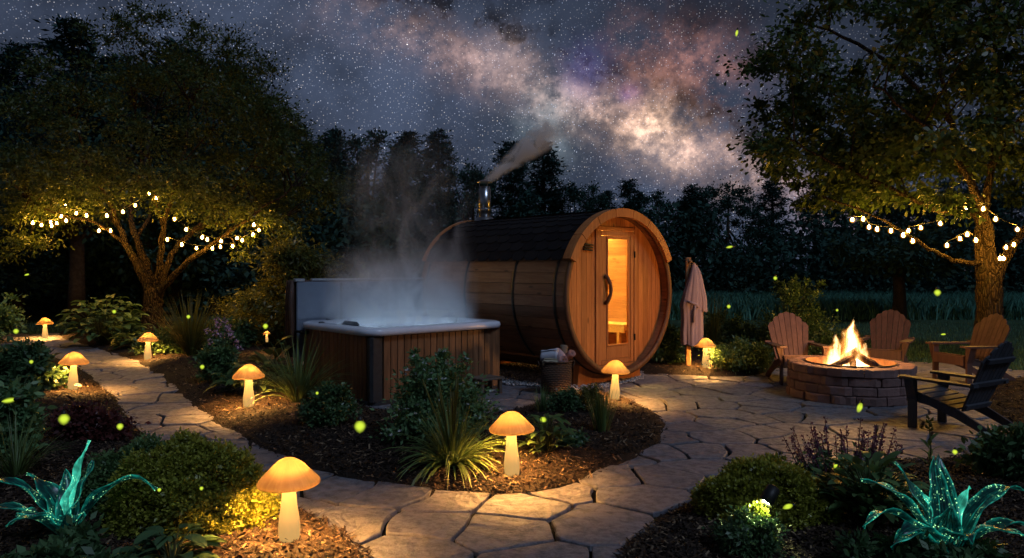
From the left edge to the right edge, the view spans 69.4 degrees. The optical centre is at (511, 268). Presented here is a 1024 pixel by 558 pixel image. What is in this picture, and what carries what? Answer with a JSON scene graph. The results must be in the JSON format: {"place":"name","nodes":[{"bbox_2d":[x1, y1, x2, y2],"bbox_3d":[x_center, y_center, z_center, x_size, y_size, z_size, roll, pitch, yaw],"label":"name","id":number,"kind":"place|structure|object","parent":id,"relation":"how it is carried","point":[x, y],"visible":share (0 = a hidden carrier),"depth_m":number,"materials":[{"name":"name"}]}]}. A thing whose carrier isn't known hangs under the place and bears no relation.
{"place":"outdoors","nodes":[
{"label":"outdoors","id":0,"kind":"place"},
{"bbox_2d":[137,288,242,355],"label":"ornamental grass","id":1,"kind":"object","parent":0,"point":[191,334],"depth_m":12.44,"materials":[{"name":"green plant"}]},
{"bbox_2d":[0,333,1023,557],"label":"flagstone path","id":2,"kind":"structure","parent":0,"point":[768,413],"depth_m":6.17,"materials":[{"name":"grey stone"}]},
{"bbox_2d":[294,314,500,405],"bbox_3d":[-1.457,1.094,9.628,2.073,0.912,1.888,0,0,-42],"label":"hot tub","id":3,"kind":"object","parent":2,"relation":"on","point":[371,352],"visible":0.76,"depth_m":8.93,"materials":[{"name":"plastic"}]},
{"bbox_2d":[285,277,422,360],"bbox_3d":[-2.160,0.668,10.340,2.095,1.083,0.281,0,0,-42],"label":"tub cover","id":4,"kind":"object","parent":3,"relation":"attached to","point":[324,299],"visible":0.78,"depth_m":10.07,"materials":[{"name":"grey plastic"}]},
{"bbox_2d":[468,374,503,395],"bbox_3d":[-0.326,1.449,9.218,0.360,0.208,0.292,0,0,-42],"label":"wooden step","id":5,"kind":"object","parent":2,"relation":"on","point":[490,377],"visible":0.69,"depth_m":9.20,"materials":[{"name":"brown wood"}]},
{"bbox_2d":[421,180,671,386],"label":"barrel sauna","id":6,"kind":"structure","parent":2,"relation":"on","point":[592,290],"depth_m":10.27,"materials":[{"name":"brown wood"}]},
{"bbox_2d":[598,230,635,365],"bbox_3d":[1.448,0.388,10.073,0.758,1.805,0.136,0,0,-42],"label":"door","id":7,"kind":"structure","parent":6,"relation":"in","point":[622,352],"depth_m":9.96,"materials":[{"name":"brown wood"}]},
{"bbox_2d":[537,359,574,394],"bbox_3d":[0.550,1.339,9.200,0.414,0.423,0.414,0,0,43],"label":"wicker basket","id":8,"kind":"object","parent":2,"relation":"on","point":[555,375],"visible":0.7,"depth_m":9.04,"materials":[{"name":"brown wicker"}]},
{"bbox_2d":[500,362,643,391],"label":"gravel","id":9,"kind":"structure","parent":2,"relation":"on","point":[515,371],"depth_m":10.46,"materials":[{"name":"grey gravel"}]},
{"bbox_2d":[765,312,832,384],"bbox_3d":[3.908,1.082,10.248,0.743,0.935,1.006,0,0,5],"label":"adirondack chair","id":10,"kind":"object","parent":2,"relation":"on","point":[792,343],"visible":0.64,"depth_m":10.44,"materials":[{"name":"brown wood"}]},
{"bbox_2d":[786,355,916,406],"bbox_3d":[4.118,1.340,9.011,1.471,0.435,1.477,0,0,0],"label":"fire pit","id":11,"kind":"object","parent":2,"relation":"on","point":[817,378],"visible":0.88,"depth_m":8.45,"materials":[{"name":"brown"}]},
{"bbox_2d":[853,309,914,362],"bbox_3d":[5.538,1.082,10.930,0.743,0.935,1.006,0,0,36],"label":"adirondack chair","id":12,"kind":"object","parent":2,"relation":"on","point":[885,344],"visible":0.88,"depth_m":11.05,"materials":[{"name":"brown wood"}]},
{"bbox_2d":[898,341,1015,432],"bbox_3d":[4.319,1.102,7.039,0.711,0.896,0.963,0,0,-31],"label":"adirondack chair","id":13,"kind":"object","parent":2,"relation":"on","point":[941,397],"visible":0.98,"depth_m":6.98,"materials":[{"name":"brown wood"}]},
{"bbox_2d":[925,313,1016,383],"bbox_3d":[6.346,1.082,10.144,1.006,0.935,0.743,0,0,-14],"label":"adirondack chair","id":14,"kind":"object","parent":2,"relation":"on","point":[990,333],"visible":0.84,"depth_m":10.14,"materials":[{"name":"brown wood"}]},
{"bbox_2d":[0,273,1023,370],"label":"ground","id":15,"kind":"structure","parent":0,"point":[39,317],"depth_m":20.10,"materials":[{"name":"green plant"}]},
{"bbox_2d":[0,289,30,343],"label":"dark shrub","id":16,"kind":"object","parent":15,"relation":"on","point":[9,319],"visible":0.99,"depth_m":15.30,"materials":[{"name":"green plant"}]},
{"bbox_2d":[0,39,102,317],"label":"conifer tree","id":17,"kind":"object","parent":15,"relation":"on","point":[16,277],"visible":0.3,"depth_m":22.49,"materials":[{"name":"green plant"}]},
{"bbox_2d":[0,91,110,312],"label":"woodland tree","id":18,"kind":"object","parent":15,"relation":"on","point":[46,310],"visible":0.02,"depth_m":26.20,"materials":[{"name":"green plant"}]},
{"bbox_2d":[0,14,172,315],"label":"conifer tree","id":19,"kind":"object","parent":15,"relation":"on","point":[61,47],"visible":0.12,"depth_m":24.55,"materials":[{"name":"green plant"}]},
{"bbox_2d":[0,124,192,325],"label":"shade tree","id":20,"kind":"object","parent":15,"relation":"on","point":[76,286],"visible":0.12,"depth_m":20.80,"materials":[{"name":"green plant"}]},
{"bbox_2d":[24,43,260,310],"bbox_3d":[-11.619,-2.644,24.204,7.250,8.865,6.794,0,0,-14],"label":"woodland tree","id":21,"kind":"object","parent":15,"relation":"on","point":[151,249],"visible":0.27,"depth_m":23.41,"materials":[{"name":"green plant"}]},
{"bbox_2d":[66,36,272,314],"bbox_3d":[-11.523,-3.139,26.579,7.884,9.866,6.808,0,0,-34],"label":"conifer tree","id":22,"kind":"object","parent":15,"relation":"on","point":[196,286],"visible":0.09,"depth_m":25.57,"materials":[{"name":"green plant"}]},
{"bbox_2d":[0,351,361,557],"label":"mulch bed","id":23,"kind":"object","parent":15,"relation":"on","point":[90,392],"visible":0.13,"depth_m":6.27,"materials":[{"name":"brown wood"}]},
{"bbox_2d":[0,376,57,459],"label":"dark shrub","id":24,"kind":"object","parent":23,"relation":"on","point":[24,393],"visible":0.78,"depth_m":5.78,"materials":[{"name":"green plant"}]},
{"bbox_2d":[0,336,81,390],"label":"dark shrub","id":25,"kind":"object","parent":23,"relation":"on","point":[41,369],"visible":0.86,"depth_m":8.91,"materials":[{"name":"green plant"}]},
{"bbox_2d":[0,409,82,477],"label":"ornamental grass","id":26,"kind":"object","parent":23,"relation":"on","point":[17,463],"depth_m":5.21,"materials":[{"name":"green plant"}]},
{"bbox_2d":[0,510,142,557],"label":"dark shrub","id":27,"kind":"object","parent":23,"relation":"on","point":[80,540],"visible":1,"depth_m":3.52,"materials":[{"name":"green plant"}]},
{"bbox_2d":[58,352,88,389],"bbox_3d":[-5.421,1.282,9.145,0.336,0.510,0.336,1,-1,37],"label":"mushroom lamp","id":28,"kind":"object","parent":23,"relation":"on","point":[73,360],"visible":0.94,"depth_m":9.09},
{"bbox_2d":[0,440,157,532],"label":"glowing plant","id":29,"kind":"object","parent":23,"relation":"on","point":[56,503],"visible":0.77,"depth_m":3.98,"materials":[{"name":"teal plant"}]},
{"bbox_2d":[43,395,150,442],"bbox_3d":[-3.695,1.337,6.551,0.900,0.467,0.774,0,0,0],"label":"wine leaf plant","id":30,"kind":"object","parent":23,"relation":"on","point":[97,423],"visible":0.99,"depth_m":6.41,"materials":[{"name":"purple plant"}]},
{"bbox_2d":[79,431,227,517],"bbox_3d":[-2.314,1.278,4.661,0.949,0.507,0.770,0,0,0],"label":"sedum mound","id":31,"kind":"object","parent":23,"relation":"on","point":[107,463],"visible":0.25,"depth_m":4.49,"materials":[{"name":"green plant"}]},
{"bbox_2d":[120,523,227,557],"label":"leafy plant","id":32,"kind":"object","parent":23,"relation":"on","point":[163,546],"visible":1,"depth_m":3.68,"materials":[{"name":"green plant"}]},
{"bbox_2d":[97,426,281,541],"bbox_3d":[-1.889,1.240,4.324,1.035,0.599,0.863,0,0,0],"label":"sedum mound","id":33,"kind":"object","parent":23,"relation":"on","point":[229,463],"visible":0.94,"depth_m":4.13,"materials":[{"name":"green plant"}]},
{"bbox_2d":[256,457,320,542],"bbox_3d":[-1.223,1.287,4.047,0.336,0.510,0.336,-1,0,-28],"label":"mushroom lamp","id":34,"kind":"object","parent":23,"relation":"on","point":[288,478],"visible":0.9,"depth_m":3.99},
{"bbox_2d":[105,55,314,312],"bbox_3d":[-11.196,-3.020,27.052,7.342,9.640,6.754,0,0,26],"label":"woodland tree","id":35,"kind":"object","parent":15,"relation":"on","point":[231,226],"visible":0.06,"depth_m":26.31,"materials":[{"name":"green plant"}]},
{"bbox_2d":[296,128,393,277],"bbox_3d":[-8.235,-2.265,32.881,6.376,8.048,5.417,0,0,27],"label":"conifer tree","id":36,"kind":"object","parent":15,"relation":"on","point":[332,130],"visible":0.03,"depth_m":32.71,"materials":[{"name":"green plant"}]},
{"bbox_2d":[303,125,442,277],"bbox_3d":[-6.155,-2.212,31.876,5.727,7.970,6.187,0,0,18],"label":"woodland tree","id":37,"kind":"object","parent":15,"relation":"on","point":[399,159],"visible":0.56,"depth_m":31.21,"materials":[{"name":"green plant"}]},
{"bbox_2d":[354,130,456,277],"bbox_3d":[-5.037,-2.296,34.030,6.241,8.112,7.345,0,0,-18],"label":"conifer tree","id":38,"kind":"object","parent":15,"relation":"on","point":[406,138],"visible":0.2,"depth_m":33.68,"materials":[{"name":"green plant"}]},
{"bbox_2d":[387,127,475,265],"bbox_3d":[-3.585,-2.443,35.462,5.082,8.418,5.886,0,0,18],"label":"conifer tree","id":39,"kind":"object","parent":15,"relation":"on","point":[442,147],"visible":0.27,"depth_m":34.60,"materials":[{"name":"green plant"}]},
{"bbox_2d":[426,158,508,237],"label":"woodland tree","id":40,"kind":"object","parent":15,"relation":"on","point":[471,180],"visible":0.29,"depth_m":33.18,"materials":[{"name":"green plant"}]},
{"bbox_2d":[472,138,545,219],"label":"conifer tree","id":41,"kind":"object","parent":15,"relation":"on","point":[514,173],"visible":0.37,"depth_m":32.64,"materials":[{"name":"green plant"}]},
{"bbox_2d":[0,321,1023,557],"bbox_3d":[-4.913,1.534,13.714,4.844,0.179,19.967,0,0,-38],"label":"mulch bed","id":42,"kind":"object","parent":15,"relation":"on","point":[92,343],"visible":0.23,"depth_m":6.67,"materials":[{"name":"brown wood"}]},
{"bbox_2d":[55,294,151,344],"bbox_3d":[-8.189,1.004,14.801,1.691,1.030,1.732,0,0,-43],"label":"leafy plant","id":43,"kind":"object","parent":42,"relation":"on","point":[103,335],"visible":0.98,"depth_m":14.63,"materials":[{"name":"green plant"}]},
{"bbox_2d":[107,310,141,335],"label":"dark shrub","id":44,"kind":"object","parent":42,"relation":"on","point":[132,312],"visible":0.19,"depth_m":16.00,"materials":[{"name":"green plant"}]},
{"bbox_2d":[107,332,144,349],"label":"plant","id":45,"kind":"object","parent":42,"relation":"on","point":[125,342],"visible":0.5,"depth_m":13.86,"materials":[{"name":"green plant"}]},
{"bbox_2d":[137,332,157,359],"bbox_3d":[-6.119,1.315,12.429,0.326,0.495,0.326,2,1,-10],"label":"mushroom lamp","id":46,"kind":"object","parent":42,"relation":"on","point":[147,337],"visible":0.97,"depth_m":12.38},
{"bbox_2d":[129,319,217,355],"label":"leafy shrub","id":47,"kind":"object","parent":42,"relation":"on","point":[160,346],"visible":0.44,"depth_m":12.85,"materials":[{"name":"green plant"}]},
{"bbox_2d":[0,0,370,332],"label":"orchard tree","id":48,"kind":"object","parent":42,"relation":"on","point":[45,198],"visible":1,"depth_m":15.31,"materials":[{"name":"green plant"}]},
{"bbox_2d":[31,192,259,249],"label":"string lights","id":49,"kind":"object","parent":48,"relation":"hanging from","point":[167,239],"visible":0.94,"depth_m":15.15,"materials":[{"name":"white glass"}]},
{"bbox_2d":[188,340,244,382],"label":"feathery shrub","id":50,"kind":"object","parent":42,"relation":"on","point":[214,360],"visible":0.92,"depth_m":9.65,"materials":[{"name":"green plant"}]},
{"bbox_2d":[204,317,242,367],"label":"pink flowers","id":51,"kind":"object","parent":42,"relation":"on","point":[228,330],"visible":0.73,"depth_m":9.88,"materials":[{"name":"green plant"}]},
{"bbox_2d":[192,310,263,348],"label":"dark shrub","id":52,"kind":"object","parent":42,"relation":"on","point":[244,335],"visible":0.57,"depth_m":13.64,"materials":[{"name":"green plant"}]},
{"bbox_2d":[193,285,284,341],"bbox_3d":[-5.358,1.052,15.604,2.135,1.661,2.555,0,0,-40],"label":"feathery shrub","id":53,"kind":"object","parent":42,"relation":"on","point":[233,313],"visible":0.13,"depth_m":15.35,"materials":[{"name":"green plant"}]},
{"bbox_2d":[232,364,264,407],"bbox_3d":[-2.843,1.281,7.978,0.336,0.510,0.336,0,1,-31],"label":"mushroom lamp","id":54,"kind":"object","parent":42,"relation":"on","point":[247,373],"visible":0.94,"depth_m":7.92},
{"bbox_2d":[203,360,294,393],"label":"broad leaf plant","id":55,"kind":"object","parent":42,"relation":"on","point":[257,387],"visible":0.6,"depth_m":8.82,"materials":[{"name":"green plant"}]},
{"bbox_2d":[243,335,302,383],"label":"orange leaf plant","id":56,"kind":"object","parent":42,"relation":"on","point":[261,357],"visible":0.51,"depth_m":9.41,"materials":[{"name":"green plant"}]},
{"bbox_2d":[218,231,363,346],"bbox_3d":[-4.111,0.472,14.100,2.753,2.467,2.614,0,0,0],"label":"golden shrub","id":57,"kind":"object","parent":42,"relation":"on","point":[298,262],"visible":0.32,"depth_m":13.90,"materials":[{"name":"green plant"}]},
{"bbox_2d":[231,329,353,404],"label":"ornamental grass","id":58,"kind":"object","parent":42,"relation":"on","point":[299,384],"depth_m":8.09,"materials":[{"name":"green plant"}]},
{"bbox_2d":[291,376,362,430],"bbox_3d":[-1.744,1.269,7.001,0.739,0.499,0.596,0,0,0],"label":"round shrub","id":59,"kind":"object","parent":42,"relation":"on","point":[328,403],"visible":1,"depth_m":6.91,"materials":[{"name":"green plant"}]},
{"bbox_2d":[369,346,507,450],"bbox_3d":[-0.639,1.131,6.383,1.110,0.919,1.037,0,0,27],"label":"shrub","id":60,"kind":"object","parent":42,"relation":"on","point":[426,372],"visible":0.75,"depth_m":6.27,"materials":[{"name":"green plant"}]},
{"bbox_2d":[380,373,520,488],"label":"tall grass","id":61,"kind":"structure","parent":42,"relation":"on","point":[450,451],"depth_m":5.52,"materials":[{"name":"green plant"}]},
{"bbox_2d":[489,411,534,476],"bbox_3d":[0.000,1.294,5.403,0.336,0.510,0.336,-1,-1,-7],"label":"mushroom lamp","id":62,"kind":"object","parent":42,"relation":"on","point":[511,425],"visible":0.98,"depth_m":5.34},
{"bbox_2d":[517,413,577,453],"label":"lit leaf plant","id":63,"kind":"object","parent":42,"relation":"on","point":[545,436],"visible":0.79,"depth_m":5.91,"materials":[{"name":"green plant"}]},
{"bbox_2d":[545,385,589,412],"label":"dark shrub","id":64,"kind":"object","parent":42,"relation":"on","point":[569,399],"visible":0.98,"depth_m":7.56,"materials":[{"name":"green plant"}]},
{"bbox_2d":[555,426,590,447],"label":"dark shrub","id":65,"kind":"object","parent":42,"relation":"on","point":[579,436],"visible":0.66,"depth_m":6.17,"materials":[{"name":"green plant"}]},
{"bbox_2d":[576,382,607,411],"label":"feathery shrub","id":66,"kind":"object","parent":42,"relation":"on","point":[584,393],"visible":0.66,"depth_m":7.59,"materials":[{"name":"green plant"}]},
{"bbox_2d":[585,385,619,432],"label":"spiky grass","id":67,"kind":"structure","parent":42,"relation":"on","point":[601,417],"depth_m":6.69,"materials":[{"name":"green plant"}]},
{"bbox_2d":[601,360,629,399],"bbox_3d":[1.187,1.299,8.512,0.329,0.500,0.330,1,1,-42],"label":"mushroom lamp","id":68,"kind":"object","parent":42,"relation":"on","point":[615,368],"visible":0.94,"depth_m":8.46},
{"bbox_2d":[0,166,1023,315],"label":"undergrowth","id":69,"kind":"object","parent":15,"relation":"on","point":[415,269],"visible":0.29,"depth_m":31.23,"materials":[{"name":"green plant"}]},
{"bbox_2d":[493,140,583,215],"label":"conifer tree","id":70,"kind":"object","parent":15,"relation":"on","point":[542,175],"visible":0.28,"depth_m":34.65,"materials":[{"name":"green plant"}]},
{"bbox_2d":[537,179,614,213],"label":"woodland tree","id":71,"kind":"object","parent":15,"relation":"on","point":[590,203],"visible":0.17,"depth_m":35.44,"materials":[{"name":"green plant"}]},
{"bbox_2d":[613,178,651,215],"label":"conifer tree","id":72,"kind":"object","parent":15,"relation":"on","point":[628,190],"visible":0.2,"depth_m":36.75,"materials":[{"name":"green plant"}]},
{"bbox_2d":[631,189,699,281],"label":"woodland tree","id":73,"kind":"object","parent":15,"relation":"on","point":[657,196],"visible":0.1,"depth_m":37.47,"materials":[{"name":"green plant"}]},
{"bbox_2d":[663,183,744,290],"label":"conifer tree","id":74,"kind":"object","parent":15,"relation":"on","point":[687,192],"visible":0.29,"depth_m":35.73,"materials":[{"name":"green plant"}]},
{"bbox_2d":[678,175,784,289],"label":"woodland tree","id":75,"kind":"object","parent":15,"relation":"on","point":[755,232],"visible":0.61,"depth_m":34.45,"materials":[{"name":"green plant"}]},
{"bbox_2d":[640,341,851,378],"bbox_3d":[3.860,1.532,13.582,3.562,0.176,6.735,0,0,43],"label":"mulch bed","id":76,"kind":"object","parent":15,"relation":"on","point":[675,369],"visible":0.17,"depth_m":11.04,"materials":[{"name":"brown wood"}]},
{"bbox_2d":[652,321,692,363],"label":"dark shrub","id":77,"kind":"object","parent":76,"relation":"on","point":[669,349],"visible":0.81,"depth_m":11.52,"materials":[{"name":"green plant"}]},
{"bbox_2d":[685,257,691,365],"bbox_3d":[2.680,0.676,11.215,0.082,1.700,0.145,0,0,0],"label":"wooden post","id":78,"kind":"object","parent":76,"relation":"on","point":[688,260],"visible":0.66,"depth_m":11.21,"materials":[{"name":"brown wood"}]},
{"bbox_2d":[680,263,706,345],"bbox_3d":[2.750,0.532,11.163,0.413,1.252,0.254,0,0,0],"label":"bathrobe","id":79,"kind":"object","parent":78,"relation":"hanging from","point":[693,305],"visible":0.99,"depth_m":11.11,"materials":[{"name":"fabric"}]},
{"bbox_2d":[694,338,715,367],"bbox_3d":[2.912,1.282,11.104,0.329,0.500,0.329,-1,-2,-5],"label":"mushroom lamp","id":80,"kind":"object","parent":76,"relation":"on","point":[705,344],"visible":0.93,"depth_m":11.05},
{"bbox_2d":[703,295,727,351],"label":"tall weed","id":81,"kind":"object","parent":76,"relation":"on","point":[713,335],"visible":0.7,"depth_m":12.94,"materials":[{"name":"green plant"}]},
{"bbox_2d":[703,305,771,347],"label":"dark shrub","id":82,"kind":"object","parent":76,"relation":"on","point":[732,326],"visible":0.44,"depth_m":13.36,"materials":[{"name":"green plant"}]},
{"bbox_2d":[698,329,777,373],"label":"leafy shrub","id":83,"kind":"object","parent":76,"relation":"on","point":[752,355],"visible":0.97,"depth_m":10.88,"materials":[{"name":"green plant"}]},
{"bbox_2d":[727,274,855,358],"bbox_3d":[4.747,0.898,12.556,2.038,1.651,1.707,0,0,0],"label":"tall shrub","id":84,"kind":"object","parent":76,"relation":"on","point":[792,293],"visible":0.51,"depth_m":12.41,"materials":[{"name":"green plant"}]},
{"bbox_2d":[734,178,820,289],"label":"conifer tree","id":85,"kind":"object","parent":15,"relation":"on","point":[774,192],"visible":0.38,"depth_m":35.70,"materials":[{"name":"green plant"}]},
{"bbox_2d":[624,456,1023,557],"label":"mulch bed","id":86,"kind":"object","parent":15,"relation":"on","point":[920,465],"visible":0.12,"depth_m":4.38,"materials":[{"name":"brown wood"}]},
{"bbox_2d":[701,504,794,557],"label":"dark shrub","id":87,"kind":"object","parent":86,"relation":"on","point":[734,537],"visible":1,"depth_m":3.78,"materials":[{"name":"green plant"}]},
{"bbox_2d":[727,497,778,539],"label":"lit foliage","id":88,"kind":"object","parent":86,"relation":"on","point":[759,509],"visible":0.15,"depth_m":3.99,"materials":[{"name":"green plant"}]},
{"bbox_2d":[687,452,846,531],"bbox_3d":[1.562,1.329,4.484,0.936,0.412,0.774,0,0,0],"label":"sedum mound","id":89,"kind":"object","parent":86,"relation":"on","point":[743,479],"visible":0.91,"depth_m":4.35,"materials":[{"name":"green plant"}]},
{"bbox_2d":[758,484,779,518],"bbox_3d":[1.397,1.335,4.012,0.124,0.328,0.080,0,0,-29],"label":"garden spotlight","id":90,"kind":"object","parent":86,"relation":"on","point":[770,494],"visible":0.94,"depth_m":3.99,"materials":[{"name":"black metal"}]},
{"bbox_2d":[781,416,903,477],"bbox_3d":[2.396,1.295,5.331,0.817,0.438,0.488,0,0,0],"label":"purple salvia","id":91,"kind":"object","parent":86,"relation":"on","point":[822,453],"visible":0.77,"depth_m":5.30,"materials":[{"name":"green plant"}]},
{"bbox_2d":[810,450,929,530],"bbox_3d":[2.112,1.273,4.350,0.732,0.408,0.699,0,0,0],"label":"leafy plant","id":92,"kind":"object","parent":86,"relation":"on","point":[862,499],"visible":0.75,"depth_m":4.29,"materials":[{"name":"green plant"}]},
{"bbox_2d":[828,527,1012,557],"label":"dark shrub","id":93,"kind":"object","parent":86,"relation":"on","point":[917,546],"visible":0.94,"depth_m":3.53,"materials":[{"name":"green plant"}]},
{"bbox_2d":[914,414,940,468],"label":"bud stalk","id":94,"kind":"object","parent":86,"relation":"on","point":[928,444],"visible":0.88,"depth_m":5.26,"materials":[{"name":"green plant"}]},
{"bbox_2d":[860,454,1023,552],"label":"glowing plant","id":95,"kind":"object","parent":86,"relation":"on","point":[950,516],"visible":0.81,"depth_m":3.67,"materials":[{"name":"teal plant"}]},
{"bbox_2d":[944,421,1023,481],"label":"dark shrub","id":96,"kind":"object","parent":86,"relation":"on","point":[995,451],"visible":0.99,"depth_m":5.20,"materials":[{"name":"green plant"}]},
{"bbox_2d":[778,179,874,290],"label":"conifer tree","id":97,"kind":"object","parent":15,"relation":"on","point":[807,209],"visible":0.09,"depth_m":37.74,"materials":[{"name":"green plant"}]},
{"bbox_2d":[808,190,916,289],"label":"woodland tree","id":98,"kind":"object","parent":15,"relation":"on","point":[896,216],"visible":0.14,"depth_m":35.20,"materials":[{"name":"green plant"}]},
{"bbox_2d":[715,0,1023,328],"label":"maple tree","id":99,"kind":"object","parent":15,"relation":"on","point":[861,155],"visible":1,"depth_m":11.90,"materials":[{"name":"green plant"}]},
{"bbox_2d":[850,204,1018,259],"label":"string lights","id":100,"kind":"object","parent":99,"relation":"attached to","point":[946,244],"visible":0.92,"depth_m":11.86,"materials":[{"name":"white glass"}]},
{"bbox_2d":[816,217,974,318],"bbox_3d":[11.429,0.074,22.102,4.633,3.163,4.876,0,0,-24],"label":"meadow tree","id":101,"kind":"object","parent":15,"relation":"on","point":[912,260],"visible":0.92,"depth_m":21.25,"materials":[{"name":"green plant"}]},
{"bbox_2d":[861,181,954,287],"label":"woodland tree","id":102,"kind":"object","parent":15,"relation":"on","point":[931,218],"visible":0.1,"depth_m":35.76,"materials":[{"name":"green plant"}]},
{"bbox_2d":[906,175,1023,290],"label":"woodland tree","id":103,"kind":"object","parent":15,"relation":"on","point":[945,186],"visible":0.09,"depth_m":35.50,"materials":[{"name":"green plant"}]},
{"bbox_2d":[956,178,1023,291],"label":"woodland tree","id":104,"kind":"object","parent":15,"relation":"on","point":[1012,279],"visible":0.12,"depth_m":34.21,"materials":[{"name":"green plant"}]},
{"bbox_2d":[988,377,1023,425],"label":"mulch bed","id":105,"kind":"object","parent":15,"relation":"on","point":[1005,403],"visible":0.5,"depth_m":8.36,"materials":[{"name":"brown wood"}]},
{"bbox_2d":[0,0,1023,271],"label":"sky","id":106,"kind":"structure","parent":0,"point":[625,89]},
{"bbox_2d":[528,383,552,411],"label":"spiky grass","id":107,"kind":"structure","parent":0,"point":[541,407],"depth_m":7.66,"materials":[{"name":"green plant"}]},
{"bbox_2d":[423,288,1023,319],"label":"meadow grass","id":108,"kind":"structure","parent":0,"point":[871,305],"depth_m":23.50,"materials":[{"name":"green plant"}]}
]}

